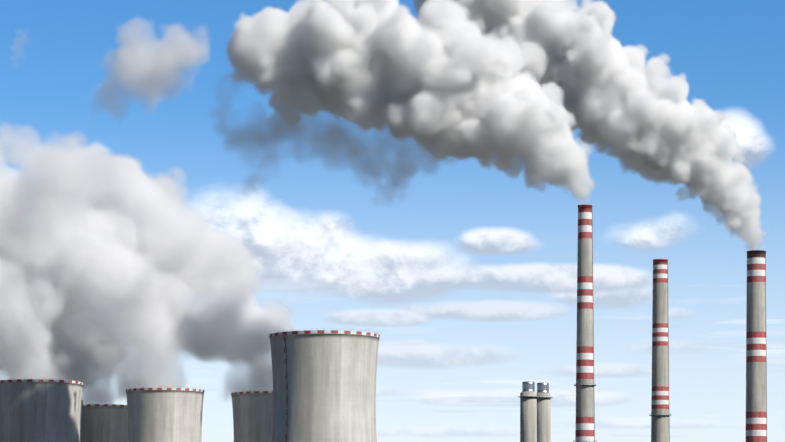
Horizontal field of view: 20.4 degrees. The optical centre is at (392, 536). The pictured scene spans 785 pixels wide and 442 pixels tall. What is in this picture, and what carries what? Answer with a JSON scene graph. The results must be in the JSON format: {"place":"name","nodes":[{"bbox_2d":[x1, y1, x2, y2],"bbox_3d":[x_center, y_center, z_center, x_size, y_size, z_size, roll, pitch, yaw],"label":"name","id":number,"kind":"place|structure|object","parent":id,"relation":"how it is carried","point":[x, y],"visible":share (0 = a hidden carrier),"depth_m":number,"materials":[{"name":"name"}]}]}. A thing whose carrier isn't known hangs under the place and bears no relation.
{"place":"outdoors","nodes":[
{"label":"outdoors","id":0,"kind":"place"},
{"bbox_2d":[0,0,784,441],"label":"sky","id":1,"kind":"structure","parent":0,"point":[185,184],"materials":[{"name":"blue"}]},
{"label":"plant yard ground","id":2,"kind":"structure","parent":0,"visible":0},
{"bbox_2d":[0,378,82,441],"bbox_3d":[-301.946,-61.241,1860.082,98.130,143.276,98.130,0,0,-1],"label":"cooling tower","id":3,"kind":"structure","parent":2,"relation":"on","point":[40,410],"depth_m":1828.53,"materials":[{"name":"concrete"}]},
{"bbox_2d":[80,400,82,441],"bbox_3d":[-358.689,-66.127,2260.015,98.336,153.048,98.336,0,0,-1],"label":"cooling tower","id":4,"kind":"structure","parent":2,"relation":"on","point":[80,418],"depth_m":2258.87,"materials":[{"name":"concrete"}]},
{"bbox_2d":[81,403,128,441],"bbox_3d":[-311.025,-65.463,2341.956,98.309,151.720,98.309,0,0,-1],"label":"cooling tower","id":5,"kind":"structure","parent":2,"relation":"on","point":[104,422],"depth_m":2308.13,"materials":[{"name":"concrete"}]},
{"bbox_2d":[126,387,203,441],"bbox_3d":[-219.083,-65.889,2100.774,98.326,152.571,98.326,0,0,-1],"label":"cooling tower","id":6,"kind":"structure","parent":2,"relation":"on","point":[171,414],"depth_m":2069.64,"materials":[{"name":"concrete"}]},
{"bbox_2d":[231,390,272,441],"bbox_3d":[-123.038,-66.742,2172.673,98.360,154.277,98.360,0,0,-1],"label":"cooling tower","id":7,"kind":"structure","parent":2,"relation":"on","point":[252,416],"depth_m":2139.65,"materials":[{"name":"concrete"}]},
{"bbox_2d":[269,329,379,441],"bbox_3d":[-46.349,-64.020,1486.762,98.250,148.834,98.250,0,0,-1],"label":"cooling tower","id":8,"kind":"structure","parent":2,"relation":"on","point":[324,385],"depth_m":1455.67,"materials":[{"name":"concrete"}]},
{"bbox_2d":[518,381,538,441],"bbox_3d":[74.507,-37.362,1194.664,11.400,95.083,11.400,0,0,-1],"label":"stack","id":9,"kind":"object","parent":2,"relation":"on","point":[528,396],"visible":1,"depth_m":1190.91,"materials":[{"name":"concrete"}]},
{"bbox_2d":[537,382,552,441],"bbox_3d":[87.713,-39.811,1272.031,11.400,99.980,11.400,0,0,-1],"label":"stack","id":10,"kind":"object","parent":2,"relation":"on","point":[544,415],"visible":0.94,"depth_m":1268.17,"materials":[{"name":"concrete"}]},
{"bbox_2d":[573,204,596,441],"bbox_3d":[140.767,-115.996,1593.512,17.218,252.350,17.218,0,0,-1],"label":"chimney","id":11,"kind":"object","parent":2,"relation":"on","point":[585,416],"visible":1,"depth_m":1588.32,"materials":[{"name":"concrete"}]},
{"bbox_2d":[649,259,670,441],"bbox_3d":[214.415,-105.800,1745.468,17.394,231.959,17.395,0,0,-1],"label":"chimney","id":12,"kind":"object","parent":2,"relation":"on","point":[660,424],"visible":1,"depth_m":1739.78,"materials":[{"name":"concrete"}]},
{"bbox_2d":[746,250,766,441],"bbox_3d":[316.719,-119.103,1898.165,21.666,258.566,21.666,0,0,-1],"label":"chimney","id":13,"kind":"object","parent":2,"relation":"on","point":[756,389],"visible":1,"depth_m":1890.66,"materials":[{"name":"concrete"}]}
]}

